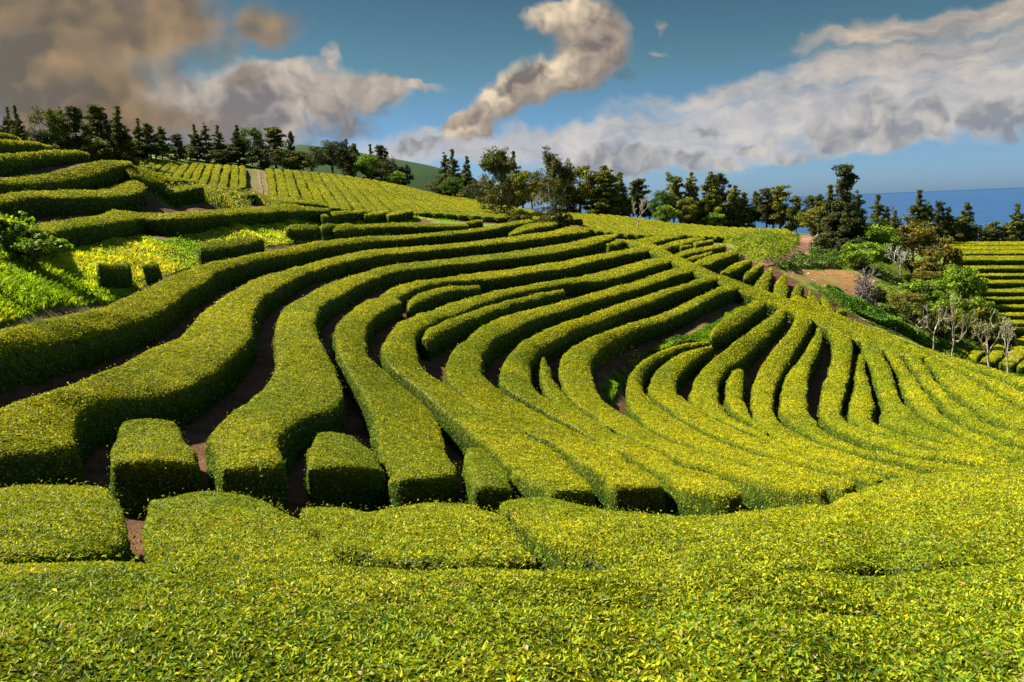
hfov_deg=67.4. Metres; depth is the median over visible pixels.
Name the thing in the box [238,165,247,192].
tea hedge
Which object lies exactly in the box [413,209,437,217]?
tea hedge
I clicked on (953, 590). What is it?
tea hedge
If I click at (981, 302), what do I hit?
bush
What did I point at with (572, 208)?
conifer tree
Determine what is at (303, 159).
broadleaf tree
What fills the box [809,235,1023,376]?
slope grass
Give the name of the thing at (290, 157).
bush
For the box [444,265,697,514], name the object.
tea hedge
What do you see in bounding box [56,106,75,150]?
conifer tree
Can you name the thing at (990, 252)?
tea hedge
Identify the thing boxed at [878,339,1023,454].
tea hedge
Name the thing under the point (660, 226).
tea hedge
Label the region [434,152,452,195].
conifer tree
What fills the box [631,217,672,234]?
tea hedge
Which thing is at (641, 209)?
bare tree
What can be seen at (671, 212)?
bush
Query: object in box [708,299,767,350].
tea hedge
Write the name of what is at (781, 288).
tea hedge
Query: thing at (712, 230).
tea hedge
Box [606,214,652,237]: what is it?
tea hedge
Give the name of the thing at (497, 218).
tea hedge
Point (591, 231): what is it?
tea hedge
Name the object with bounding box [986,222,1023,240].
bush
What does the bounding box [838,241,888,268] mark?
bush
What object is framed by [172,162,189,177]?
tea hedge
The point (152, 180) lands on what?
tea hedge
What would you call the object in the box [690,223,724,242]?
tea hedge
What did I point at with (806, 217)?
broadleaf tree
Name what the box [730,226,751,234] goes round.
tea hedge
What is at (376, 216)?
tea hedge
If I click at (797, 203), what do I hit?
ragged tree
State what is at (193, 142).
conifer tree
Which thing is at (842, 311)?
tea hedge
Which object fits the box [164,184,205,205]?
tea hedge
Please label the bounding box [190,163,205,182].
tea hedge
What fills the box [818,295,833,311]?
tea hedge
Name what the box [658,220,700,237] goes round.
tea hedge
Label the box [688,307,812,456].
tea hedge
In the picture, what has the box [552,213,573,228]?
bush
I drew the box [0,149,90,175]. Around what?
tea hedge
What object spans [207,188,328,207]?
tea hedge
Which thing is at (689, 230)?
tea hedge
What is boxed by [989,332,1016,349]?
tea hedge
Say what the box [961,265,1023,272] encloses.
tea hedge
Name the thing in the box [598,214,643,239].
tea hedge
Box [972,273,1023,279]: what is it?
tea hedge
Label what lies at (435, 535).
tea hedge
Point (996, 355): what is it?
tea hedge
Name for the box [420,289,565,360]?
tea hedge
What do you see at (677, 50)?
sky
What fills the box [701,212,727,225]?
bush
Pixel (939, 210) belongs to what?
ragged tree
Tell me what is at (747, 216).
conifer tree
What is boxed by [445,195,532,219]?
tea hedge
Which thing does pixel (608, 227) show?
tea hedge
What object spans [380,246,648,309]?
tea hedge
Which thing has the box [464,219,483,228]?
tea hedge
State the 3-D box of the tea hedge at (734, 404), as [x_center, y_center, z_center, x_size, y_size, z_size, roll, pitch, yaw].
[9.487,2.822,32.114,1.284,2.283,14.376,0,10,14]
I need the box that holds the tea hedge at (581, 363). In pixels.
[557,282,830,511]
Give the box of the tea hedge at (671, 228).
[649,219,692,238]
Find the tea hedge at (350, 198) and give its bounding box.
[327,173,365,210]
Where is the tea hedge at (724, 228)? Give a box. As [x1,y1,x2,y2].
[715,226,744,238]
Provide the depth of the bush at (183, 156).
147.24 m
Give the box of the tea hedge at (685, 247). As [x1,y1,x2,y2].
[679,244,691,251]
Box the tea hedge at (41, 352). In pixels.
[0,219,533,395]
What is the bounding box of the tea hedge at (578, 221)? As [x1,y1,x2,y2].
[491,202,582,225]
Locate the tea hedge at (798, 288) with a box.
[790,283,803,297]
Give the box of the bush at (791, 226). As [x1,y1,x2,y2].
[775,207,805,231]
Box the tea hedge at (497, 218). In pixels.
[426,191,506,223]
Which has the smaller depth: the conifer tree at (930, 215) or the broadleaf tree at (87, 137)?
the broadleaf tree at (87, 137)
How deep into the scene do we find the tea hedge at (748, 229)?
129.64 m
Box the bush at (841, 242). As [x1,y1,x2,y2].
[814,237,850,251]
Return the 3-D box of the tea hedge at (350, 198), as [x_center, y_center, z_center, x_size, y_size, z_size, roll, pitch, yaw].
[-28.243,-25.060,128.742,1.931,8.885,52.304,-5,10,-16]
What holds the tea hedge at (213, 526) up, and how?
on the ground at (208, 422)
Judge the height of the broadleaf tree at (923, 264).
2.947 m
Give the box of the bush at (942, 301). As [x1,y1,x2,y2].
[928,292,973,340]
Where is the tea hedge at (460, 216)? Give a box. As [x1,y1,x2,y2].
[399,185,467,220]
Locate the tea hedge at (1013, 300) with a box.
[984,296,1023,304]
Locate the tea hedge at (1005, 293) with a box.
[977,289,1023,297]
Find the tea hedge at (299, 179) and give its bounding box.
[292,170,312,198]
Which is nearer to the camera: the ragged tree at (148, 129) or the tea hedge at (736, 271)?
the tea hedge at (736, 271)
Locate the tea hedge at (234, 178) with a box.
[230,165,238,190]
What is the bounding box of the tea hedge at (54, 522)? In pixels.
[0,478,138,564]
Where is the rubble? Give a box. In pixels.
[792,269,875,294]
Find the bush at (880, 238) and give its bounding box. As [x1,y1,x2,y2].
[868,231,902,264]
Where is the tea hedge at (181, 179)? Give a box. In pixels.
[162,175,196,187]
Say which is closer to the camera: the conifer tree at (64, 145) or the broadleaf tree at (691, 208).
the conifer tree at (64, 145)
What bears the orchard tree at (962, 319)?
on the ground at (208, 422)
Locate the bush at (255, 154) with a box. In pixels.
[244,147,284,168]
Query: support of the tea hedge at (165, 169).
on the ground at (208, 422)
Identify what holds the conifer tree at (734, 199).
on the ground at (208, 422)
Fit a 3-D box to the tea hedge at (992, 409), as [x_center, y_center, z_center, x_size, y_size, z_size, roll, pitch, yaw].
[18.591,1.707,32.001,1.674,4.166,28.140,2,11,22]
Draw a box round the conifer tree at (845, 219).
[808,163,876,249]
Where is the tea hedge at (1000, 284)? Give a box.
[981,279,1023,288]
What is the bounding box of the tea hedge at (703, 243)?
[693,239,713,247]
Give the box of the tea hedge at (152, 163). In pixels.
[142,159,158,168]
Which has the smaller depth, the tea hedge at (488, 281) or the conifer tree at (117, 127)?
the tea hedge at (488, 281)
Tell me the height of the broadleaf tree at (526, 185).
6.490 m
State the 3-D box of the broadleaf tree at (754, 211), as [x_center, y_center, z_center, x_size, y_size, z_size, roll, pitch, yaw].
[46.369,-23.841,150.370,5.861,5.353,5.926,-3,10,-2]
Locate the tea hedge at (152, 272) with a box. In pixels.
[141,262,162,284]
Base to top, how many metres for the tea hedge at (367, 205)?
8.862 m
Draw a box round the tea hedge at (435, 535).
[295,498,540,571]
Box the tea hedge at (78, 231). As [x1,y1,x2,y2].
[28,203,330,248]
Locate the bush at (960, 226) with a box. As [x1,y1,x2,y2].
[935,220,971,243]
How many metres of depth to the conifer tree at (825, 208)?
123.22 m
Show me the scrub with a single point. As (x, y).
(860, 305)
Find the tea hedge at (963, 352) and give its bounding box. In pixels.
[954,347,967,355]
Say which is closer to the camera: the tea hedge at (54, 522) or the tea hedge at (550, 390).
the tea hedge at (54, 522)
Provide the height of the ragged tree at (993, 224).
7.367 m
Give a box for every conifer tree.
[2,107,11,133]
[8,104,28,140]
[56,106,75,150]
[101,113,119,160]
[111,105,137,164]
[132,118,151,158]
[185,124,202,159]
[196,123,213,161]
[211,125,225,162]
[228,124,249,164]
[341,138,354,176]
[362,144,379,180]
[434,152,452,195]
[442,149,461,197]
[456,156,476,198]
[504,151,524,206]
[556,185,581,212]
[581,165,629,214]
[610,171,631,216]
[678,172,699,223]
[692,171,732,225]
[721,185,748,227]
[734,191,755,227]
[807,184,837,234]
[808,163,876,249]
[853,190,870,238]
[866,194,886,227]
[878,206,892,227]
[889,210,901,234]
[902,189,932,246]
[923,202,942,243]
[937,206,963,246]
[941,202,982,244]
[1002,203,1023,241]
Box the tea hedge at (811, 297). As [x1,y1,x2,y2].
[807,290,822,308]
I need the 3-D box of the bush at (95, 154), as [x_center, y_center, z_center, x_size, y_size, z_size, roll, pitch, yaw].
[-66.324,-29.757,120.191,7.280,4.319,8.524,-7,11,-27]
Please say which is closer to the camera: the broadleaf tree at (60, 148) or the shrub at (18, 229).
the shrub at (18, 229)
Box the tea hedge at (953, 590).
[0,546,1023,616]
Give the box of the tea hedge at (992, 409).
[906,344,1023,432]
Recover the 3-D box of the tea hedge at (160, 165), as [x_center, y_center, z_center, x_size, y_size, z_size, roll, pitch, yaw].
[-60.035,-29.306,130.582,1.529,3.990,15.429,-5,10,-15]
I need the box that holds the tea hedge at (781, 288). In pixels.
[773,274,788,297]
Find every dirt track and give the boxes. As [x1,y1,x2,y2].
[257,171,263,193]
[264,172,268,194]
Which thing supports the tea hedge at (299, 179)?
on the ground at (208, 422)
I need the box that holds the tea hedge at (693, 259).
[685,251,711,263]
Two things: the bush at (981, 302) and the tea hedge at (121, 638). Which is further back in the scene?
the bush at (981, 302)
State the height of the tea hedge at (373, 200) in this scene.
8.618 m
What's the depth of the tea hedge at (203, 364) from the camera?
17.96 m
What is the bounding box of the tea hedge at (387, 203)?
[354,177,400,211]
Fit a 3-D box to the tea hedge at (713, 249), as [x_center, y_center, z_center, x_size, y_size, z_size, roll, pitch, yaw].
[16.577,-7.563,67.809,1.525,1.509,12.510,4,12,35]
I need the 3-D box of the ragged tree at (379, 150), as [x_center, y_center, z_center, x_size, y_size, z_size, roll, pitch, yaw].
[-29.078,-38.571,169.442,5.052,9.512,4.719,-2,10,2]
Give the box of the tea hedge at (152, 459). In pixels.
[106,418,203,515]
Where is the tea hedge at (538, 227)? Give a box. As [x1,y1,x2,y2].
[508,221,557,236]
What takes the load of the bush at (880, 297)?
on the ground at (208, 422)
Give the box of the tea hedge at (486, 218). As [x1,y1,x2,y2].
[418,189,493,222]
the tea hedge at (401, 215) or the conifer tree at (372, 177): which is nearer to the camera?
the tea hedge at (401, 215)
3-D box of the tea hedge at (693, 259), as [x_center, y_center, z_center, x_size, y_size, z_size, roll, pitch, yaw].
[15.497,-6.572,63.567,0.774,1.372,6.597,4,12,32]
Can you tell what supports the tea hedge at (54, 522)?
on the ground at (208, 422)
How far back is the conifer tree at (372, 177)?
171.22 m
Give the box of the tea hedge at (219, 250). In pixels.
[196,236,265,264]
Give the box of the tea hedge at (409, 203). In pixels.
[372,179,430,217]
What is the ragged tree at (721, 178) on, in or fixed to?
on the ground at (208, 422)
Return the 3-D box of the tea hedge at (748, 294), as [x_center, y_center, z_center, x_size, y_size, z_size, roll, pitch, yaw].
[15.301,-3.969,58.037,5.767,6.523,37.356,-6,10,-18]
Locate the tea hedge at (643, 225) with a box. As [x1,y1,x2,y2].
[623,216,666,234]
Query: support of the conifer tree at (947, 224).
on the ground at (208, 422)
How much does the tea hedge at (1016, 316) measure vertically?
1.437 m
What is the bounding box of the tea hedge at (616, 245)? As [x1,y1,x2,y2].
[606,239,623,252]
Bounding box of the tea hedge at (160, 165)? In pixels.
[151,160,167,171]
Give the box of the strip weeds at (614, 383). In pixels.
[603,301,747,403]
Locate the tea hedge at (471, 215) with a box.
[408,186,480,220]
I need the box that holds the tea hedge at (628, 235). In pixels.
[589,213,633,239]
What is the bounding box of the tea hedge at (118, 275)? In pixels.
[96,262,132,289]
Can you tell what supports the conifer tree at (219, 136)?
on the ground at (208, 422)
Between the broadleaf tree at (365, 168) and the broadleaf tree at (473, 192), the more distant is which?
the broadleaf tree at (365, 168)
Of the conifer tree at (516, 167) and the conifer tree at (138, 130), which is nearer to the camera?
the conifer tree at (138, 130)
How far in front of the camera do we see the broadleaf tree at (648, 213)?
153.21 m
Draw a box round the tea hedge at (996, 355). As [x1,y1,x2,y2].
[979,344,1004,367]
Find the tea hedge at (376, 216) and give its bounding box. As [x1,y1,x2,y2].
[364,210,390,223]
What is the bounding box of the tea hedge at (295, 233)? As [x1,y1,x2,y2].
[285,224,321,242]
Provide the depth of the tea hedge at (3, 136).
48.35 m
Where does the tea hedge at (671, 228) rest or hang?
on the ground at (208, 422)
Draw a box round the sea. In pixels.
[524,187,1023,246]
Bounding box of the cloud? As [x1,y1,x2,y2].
[0,0,1023,178]
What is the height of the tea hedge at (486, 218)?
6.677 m
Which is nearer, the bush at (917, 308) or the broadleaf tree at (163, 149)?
the bush at (917, 308)
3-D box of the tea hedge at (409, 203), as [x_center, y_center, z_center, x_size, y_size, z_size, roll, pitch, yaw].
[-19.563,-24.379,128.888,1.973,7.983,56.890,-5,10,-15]
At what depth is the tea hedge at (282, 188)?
125.62 m
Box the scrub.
[825,284,961,351]
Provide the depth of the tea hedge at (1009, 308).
90.89 m
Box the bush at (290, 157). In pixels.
[277,149,313,169]
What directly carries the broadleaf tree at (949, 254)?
on the ground at (208, 422)
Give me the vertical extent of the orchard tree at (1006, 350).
4.362 m
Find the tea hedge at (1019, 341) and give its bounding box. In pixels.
[1010,336,1023,348]
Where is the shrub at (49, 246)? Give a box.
[0,231,73,268]
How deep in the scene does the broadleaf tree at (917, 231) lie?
96.30 m
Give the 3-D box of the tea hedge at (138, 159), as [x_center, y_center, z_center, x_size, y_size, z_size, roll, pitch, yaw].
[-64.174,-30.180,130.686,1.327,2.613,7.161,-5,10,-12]
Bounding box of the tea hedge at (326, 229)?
[320,222,337,239]
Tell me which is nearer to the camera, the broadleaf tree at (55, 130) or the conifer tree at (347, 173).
the broadleaf tree at (55, 130)
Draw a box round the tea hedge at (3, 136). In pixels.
[0,132,20,140]
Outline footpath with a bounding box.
[854,312,918,344]
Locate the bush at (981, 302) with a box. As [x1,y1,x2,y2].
[962,296,997,341]
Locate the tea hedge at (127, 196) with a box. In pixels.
[0,179,147,219]
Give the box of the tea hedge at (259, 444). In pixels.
[201,233,617,511]
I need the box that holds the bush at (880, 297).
[854,287,887,303]
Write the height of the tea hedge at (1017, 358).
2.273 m
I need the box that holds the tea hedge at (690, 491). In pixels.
[497,274,744,516]
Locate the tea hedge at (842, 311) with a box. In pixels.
[836,308,847,316]
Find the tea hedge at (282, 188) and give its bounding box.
[274,169,288,196]
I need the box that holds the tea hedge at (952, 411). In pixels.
[895,342,1023,449]
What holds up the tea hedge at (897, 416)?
on the ground at (208, 422)
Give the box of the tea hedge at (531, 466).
[378,256,673,506]
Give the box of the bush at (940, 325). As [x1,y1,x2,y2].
[924,308,962,338]
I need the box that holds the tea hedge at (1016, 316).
[998,312,1023,319]
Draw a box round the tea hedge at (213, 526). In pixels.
[133,488,345,565]
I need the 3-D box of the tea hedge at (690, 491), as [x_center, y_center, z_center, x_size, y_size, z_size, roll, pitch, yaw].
[5.369,0.076,35.367,8.452,2.660,43.674,0,10,14]
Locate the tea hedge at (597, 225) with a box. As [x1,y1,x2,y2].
[573,212,612,234]
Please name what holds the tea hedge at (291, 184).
on the ground at (208, 422)
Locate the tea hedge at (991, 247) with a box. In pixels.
[951,246,1023,249]
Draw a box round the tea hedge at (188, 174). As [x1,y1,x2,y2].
[183,163,198,179]
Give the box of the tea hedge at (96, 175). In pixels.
[0,159,132,193]
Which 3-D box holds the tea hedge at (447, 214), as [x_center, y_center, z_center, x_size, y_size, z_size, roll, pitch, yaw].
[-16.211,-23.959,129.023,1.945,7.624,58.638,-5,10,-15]
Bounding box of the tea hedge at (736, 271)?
[720,259,752,280]
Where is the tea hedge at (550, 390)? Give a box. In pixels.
[538,357,613,432]
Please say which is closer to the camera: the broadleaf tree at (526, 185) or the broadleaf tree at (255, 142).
the broadleaf tree at (526, 185)
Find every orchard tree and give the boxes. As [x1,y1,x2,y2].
[915,305,948,349]
[944,286,977,355]
[969,308,1013,366]
[998,315,1016,372]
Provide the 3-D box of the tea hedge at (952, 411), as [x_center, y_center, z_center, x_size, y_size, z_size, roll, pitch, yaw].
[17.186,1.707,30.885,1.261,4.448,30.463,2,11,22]
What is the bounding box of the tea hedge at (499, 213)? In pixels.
[436,193,512,221]
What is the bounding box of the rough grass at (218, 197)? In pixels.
[139,161,305,208]
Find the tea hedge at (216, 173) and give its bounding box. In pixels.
[208,164,222,188]
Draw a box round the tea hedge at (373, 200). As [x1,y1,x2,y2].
[345,175,387,210]
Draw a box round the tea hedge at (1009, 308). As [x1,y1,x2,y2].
[993,304,1023,312]
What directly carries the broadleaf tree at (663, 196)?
on the ground at (208, 422)
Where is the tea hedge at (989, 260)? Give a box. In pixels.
[961,255,1023,265]
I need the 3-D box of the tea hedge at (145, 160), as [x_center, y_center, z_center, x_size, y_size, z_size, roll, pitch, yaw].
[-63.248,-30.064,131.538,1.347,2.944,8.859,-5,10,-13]
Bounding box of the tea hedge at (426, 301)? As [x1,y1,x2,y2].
[406,284,481,318]
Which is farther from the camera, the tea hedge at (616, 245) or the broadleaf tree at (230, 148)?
the broadleaf tree at (230, 148)
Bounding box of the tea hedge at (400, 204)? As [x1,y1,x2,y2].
[363,178,414,211]
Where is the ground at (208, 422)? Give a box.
[0,148,1022,562]
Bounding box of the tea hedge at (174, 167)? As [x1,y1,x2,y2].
[164,161,180,176]
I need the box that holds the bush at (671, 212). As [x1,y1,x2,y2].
[652,204,678,221]
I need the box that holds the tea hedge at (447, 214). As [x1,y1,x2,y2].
[389,183,455,220]
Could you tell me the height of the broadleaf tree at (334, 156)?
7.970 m
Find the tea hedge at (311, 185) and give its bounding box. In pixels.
[301,171,324,202]
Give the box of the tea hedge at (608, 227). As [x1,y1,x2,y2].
[582,213,623,238]
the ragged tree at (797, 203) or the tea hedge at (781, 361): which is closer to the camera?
the tea hedge at (781, 361)
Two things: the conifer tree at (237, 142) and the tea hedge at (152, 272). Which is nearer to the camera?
the tea hedge at (152, 272)
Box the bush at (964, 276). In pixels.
[933,264,989,298]
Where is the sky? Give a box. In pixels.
[172,0,1023,207]
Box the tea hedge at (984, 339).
[970,334,992,343]
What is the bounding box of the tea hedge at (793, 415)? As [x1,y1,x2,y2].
[777,327,976,473]
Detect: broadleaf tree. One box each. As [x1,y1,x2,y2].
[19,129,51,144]
[24,105,71,147]
[40,133,83,149]
[76,131,98,150]
[150,144,173,159]
[176,144,204,159]
[214,144,241,163]
[239,127,264,164]
[295,158,318,170]
[302,152,326,171]
[305,139,353,173]
[335,154,367,177]
[351,153,378,178]
[369,159,397,181]
[423,180,443,192]
[438,176,465,196]
[460,179,495,197]
[491,180,529,205]
[507,169,538,207]
[525,168,547,209]
[545,176,573,210]
[564,165,598,212]
[578,192,597,210]
[626,197,639,216]
[632,202,657,218]
[647,189,674,213]
[675,197,698,222]
[721,202,736,217]
[742,206,759,223]
[755,210,789,228]
[794,207,828,234]
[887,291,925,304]
[894,220,941,273]
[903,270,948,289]
[910,256,952,276]
[921,235,964,280]
[941,297,991,334]
[978,313,1010,335]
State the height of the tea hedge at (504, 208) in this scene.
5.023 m
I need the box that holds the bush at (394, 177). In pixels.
[381,171,405,183]
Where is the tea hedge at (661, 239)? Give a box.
[634,233,687,245]
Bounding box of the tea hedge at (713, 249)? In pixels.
[674,243,726,258]
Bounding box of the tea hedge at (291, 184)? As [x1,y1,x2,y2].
[283,169,300,199]
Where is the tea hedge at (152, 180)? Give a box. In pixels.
[125,165,165,197]
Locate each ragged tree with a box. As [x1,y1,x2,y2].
[63,105,93,150]
[80,104,118,159]
[141,123,161,160]
[155,126,170,159]
[168,133,186,160]
[259,126,287,168]
[284,131,295,150]
[346,143,359,176]
[372,145,389,180]
[627,178,651,217]
[664,172,687,221]
[714,173,731,225]
[750,191,760,227]
[752,187,779,227]
[767,185,801,228]
[789,195,802,232]
[800,195,815,233]
[810,194,823,221]
[933,201,948,247]
[980,221,1004,240]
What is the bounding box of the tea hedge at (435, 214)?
[381,181,442,218]
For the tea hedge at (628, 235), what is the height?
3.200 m
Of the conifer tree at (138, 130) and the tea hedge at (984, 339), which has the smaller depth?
the tea hedge at (984, 339)
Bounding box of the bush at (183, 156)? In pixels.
[157,148,195,160]
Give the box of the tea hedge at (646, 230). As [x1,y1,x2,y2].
[615,215,659,235]
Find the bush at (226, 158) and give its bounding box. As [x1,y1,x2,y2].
[199,149,244,164]
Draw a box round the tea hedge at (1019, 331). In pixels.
[998,327,1023,338]
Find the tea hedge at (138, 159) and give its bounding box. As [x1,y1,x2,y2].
[131,157,141,164]
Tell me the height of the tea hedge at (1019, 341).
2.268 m
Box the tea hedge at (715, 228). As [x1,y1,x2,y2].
[706,225,732,234]
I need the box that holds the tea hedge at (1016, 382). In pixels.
[873,327,1023,391]
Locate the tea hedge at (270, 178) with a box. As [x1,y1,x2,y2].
[265,168,276,195]
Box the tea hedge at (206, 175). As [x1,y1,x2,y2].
[198,163,213,186]
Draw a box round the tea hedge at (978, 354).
[968,343,988,363]
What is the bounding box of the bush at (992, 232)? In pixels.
[973,225,1004,241]
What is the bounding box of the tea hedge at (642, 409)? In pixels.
[624,341,858,503]
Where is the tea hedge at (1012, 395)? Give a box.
[925,349,1023,411]
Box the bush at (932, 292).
[898,279,947,304]
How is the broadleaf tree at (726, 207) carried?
on the ground at (208, 422)
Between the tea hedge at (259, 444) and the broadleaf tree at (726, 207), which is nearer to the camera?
the tea hedge at (259, 444)
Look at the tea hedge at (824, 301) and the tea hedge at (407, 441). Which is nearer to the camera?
the tea hedge at (407, 441)
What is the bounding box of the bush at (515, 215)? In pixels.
[504,208,533,221]
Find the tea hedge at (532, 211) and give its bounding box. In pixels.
[469,198,568,222]
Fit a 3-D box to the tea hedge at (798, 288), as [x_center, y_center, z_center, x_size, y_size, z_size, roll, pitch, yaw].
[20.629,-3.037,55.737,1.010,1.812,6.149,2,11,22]
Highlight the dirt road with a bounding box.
[759,235,814,265]
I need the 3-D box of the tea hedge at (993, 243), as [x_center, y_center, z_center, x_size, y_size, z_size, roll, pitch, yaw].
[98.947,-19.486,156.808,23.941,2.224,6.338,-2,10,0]
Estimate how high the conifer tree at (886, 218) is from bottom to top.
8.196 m
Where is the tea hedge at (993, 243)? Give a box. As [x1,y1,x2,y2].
[947,241,1023,245]
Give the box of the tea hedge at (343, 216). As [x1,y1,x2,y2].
[320,210,366,223]
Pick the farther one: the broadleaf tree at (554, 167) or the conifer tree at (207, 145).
the conifer tree at (207, 145)
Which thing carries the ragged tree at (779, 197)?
on the ground at (208, 422)
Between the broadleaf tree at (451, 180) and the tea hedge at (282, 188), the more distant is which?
the broadleaf tree at (451, 180)
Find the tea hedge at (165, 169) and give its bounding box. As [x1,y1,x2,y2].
[156,160,175,174]
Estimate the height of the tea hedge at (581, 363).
3.250 m
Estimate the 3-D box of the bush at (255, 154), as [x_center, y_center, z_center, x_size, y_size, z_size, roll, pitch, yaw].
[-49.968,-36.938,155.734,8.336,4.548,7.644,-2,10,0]
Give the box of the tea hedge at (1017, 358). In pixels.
[999,345,1023,372]
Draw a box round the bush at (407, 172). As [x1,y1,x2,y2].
[394,165,413,185]
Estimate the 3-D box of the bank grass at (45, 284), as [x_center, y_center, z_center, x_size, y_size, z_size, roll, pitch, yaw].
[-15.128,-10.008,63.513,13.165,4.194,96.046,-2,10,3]
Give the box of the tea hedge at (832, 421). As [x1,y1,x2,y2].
[816,327,1008,466]
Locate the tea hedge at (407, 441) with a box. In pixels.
[332,296,460,507]
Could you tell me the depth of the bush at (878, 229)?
93.18 m
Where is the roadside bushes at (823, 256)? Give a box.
[774,245,840,270]
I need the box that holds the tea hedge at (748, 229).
[739,227,756,233]
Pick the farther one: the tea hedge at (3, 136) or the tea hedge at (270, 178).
the tea hedge at (270, 178)
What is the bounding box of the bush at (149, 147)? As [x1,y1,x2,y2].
[128,141,162,157]
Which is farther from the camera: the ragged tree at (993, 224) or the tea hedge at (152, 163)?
the ragged tree at (993, 224)
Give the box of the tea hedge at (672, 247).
[657,237,704,254]
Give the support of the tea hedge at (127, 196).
on the ground at (208, 422)
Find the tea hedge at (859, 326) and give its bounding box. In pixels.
[789,295,909,348]
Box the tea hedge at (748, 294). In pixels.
[617,239,925,361]
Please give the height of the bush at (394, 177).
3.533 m
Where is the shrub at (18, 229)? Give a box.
[0,219,31,252]
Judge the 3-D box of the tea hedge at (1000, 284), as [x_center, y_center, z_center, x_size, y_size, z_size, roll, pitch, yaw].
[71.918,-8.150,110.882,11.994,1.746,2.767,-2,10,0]
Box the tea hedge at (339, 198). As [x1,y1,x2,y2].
[319,172,352,210]
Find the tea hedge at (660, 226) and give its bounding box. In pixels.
[640,218,677,233]
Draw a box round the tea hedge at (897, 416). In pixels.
[861,337,1023,463]
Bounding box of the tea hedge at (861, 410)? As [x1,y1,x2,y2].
[845,354,1011,463]
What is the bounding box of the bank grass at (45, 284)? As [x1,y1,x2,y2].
[0,201,458,323]
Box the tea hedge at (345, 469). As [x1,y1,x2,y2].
[303,431,388,511]
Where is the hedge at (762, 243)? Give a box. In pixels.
[717,229,799,270]
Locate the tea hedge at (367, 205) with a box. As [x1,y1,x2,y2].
[336,174,377,212]
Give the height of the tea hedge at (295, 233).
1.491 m
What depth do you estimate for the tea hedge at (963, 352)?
60.73 m
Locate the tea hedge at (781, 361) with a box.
[749,313,923,479]
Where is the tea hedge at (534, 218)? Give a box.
[451,196,542,222]
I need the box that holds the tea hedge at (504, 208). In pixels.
[460,197,551,221]
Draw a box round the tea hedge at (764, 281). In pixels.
[753,267,772,291]
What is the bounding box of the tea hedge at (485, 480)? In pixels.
[460,444,515,513]
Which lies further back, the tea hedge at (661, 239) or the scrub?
the tea hedge at (661, 239)
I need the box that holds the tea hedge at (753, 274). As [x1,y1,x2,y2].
[743,263,764,285]
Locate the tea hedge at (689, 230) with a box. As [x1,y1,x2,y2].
[664,221,707,239]
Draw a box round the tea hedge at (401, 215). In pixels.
[386,209,413,222]
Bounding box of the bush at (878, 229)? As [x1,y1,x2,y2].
[863,224,899,251]
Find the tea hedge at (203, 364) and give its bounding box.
[0,225,590,487]
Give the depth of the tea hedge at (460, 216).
113.50 m
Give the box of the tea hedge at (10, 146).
[0,139,52,153]
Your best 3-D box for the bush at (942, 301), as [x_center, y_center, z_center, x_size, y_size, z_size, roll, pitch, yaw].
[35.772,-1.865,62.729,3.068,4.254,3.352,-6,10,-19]
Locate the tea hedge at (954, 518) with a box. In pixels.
[495,459,1023,576]
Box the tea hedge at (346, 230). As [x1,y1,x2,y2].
[331,222,468,238]
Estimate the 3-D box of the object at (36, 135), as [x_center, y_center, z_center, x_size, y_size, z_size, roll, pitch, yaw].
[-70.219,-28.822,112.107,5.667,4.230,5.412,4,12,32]
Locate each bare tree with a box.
[386,155,394,172]
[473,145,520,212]
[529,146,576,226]
[632,194,649,228]
[853,267,881,306]
[884,243,911,277]
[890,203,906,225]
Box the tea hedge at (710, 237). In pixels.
[673,222,713,240]
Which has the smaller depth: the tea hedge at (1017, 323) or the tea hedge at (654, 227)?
the tea hedge at (1017, 323)
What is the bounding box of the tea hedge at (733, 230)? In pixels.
[723,226,747,237]
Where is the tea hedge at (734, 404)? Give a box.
[723,368,766,435]
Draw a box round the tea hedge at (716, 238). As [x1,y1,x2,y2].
[682,223,720,242]
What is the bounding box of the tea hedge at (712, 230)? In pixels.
[698,224,732,237]
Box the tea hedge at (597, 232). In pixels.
[565,212,603,235]
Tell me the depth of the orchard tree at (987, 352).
51.88 m
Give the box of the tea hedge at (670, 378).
[646,345,884,490]
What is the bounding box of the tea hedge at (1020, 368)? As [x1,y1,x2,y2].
[1016,360,1023,374]
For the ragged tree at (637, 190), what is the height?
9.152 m
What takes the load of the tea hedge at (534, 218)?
on the ground at (208, 422)
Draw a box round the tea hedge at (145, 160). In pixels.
[135,158,149,167]
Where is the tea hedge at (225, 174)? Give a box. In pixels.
[217,164,231,188]
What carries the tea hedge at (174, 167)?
on the ground at (208, 422)
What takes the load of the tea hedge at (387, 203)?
on the ground at (208, 422)
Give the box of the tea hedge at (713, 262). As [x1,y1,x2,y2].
[694,249,738,271]
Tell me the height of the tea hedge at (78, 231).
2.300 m
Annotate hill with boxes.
[237,145,498,201]
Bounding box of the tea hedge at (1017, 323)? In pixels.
[994,320,1023,327]
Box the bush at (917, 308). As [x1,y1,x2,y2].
[888,302,930,327]
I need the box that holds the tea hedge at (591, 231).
[561,212,593,236]
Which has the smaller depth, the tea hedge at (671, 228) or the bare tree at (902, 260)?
the bare tree at (902, 260)
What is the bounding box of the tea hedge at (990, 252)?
[961,249,1023,255]
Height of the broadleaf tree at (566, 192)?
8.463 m
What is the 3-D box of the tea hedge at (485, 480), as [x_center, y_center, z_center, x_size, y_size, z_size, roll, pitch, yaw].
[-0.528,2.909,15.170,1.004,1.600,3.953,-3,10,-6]
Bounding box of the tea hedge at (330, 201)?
[310,172,340,210]
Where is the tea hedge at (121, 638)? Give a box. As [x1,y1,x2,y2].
[0,581,1023,681]
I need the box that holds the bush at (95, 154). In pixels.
[74,137,113,161]

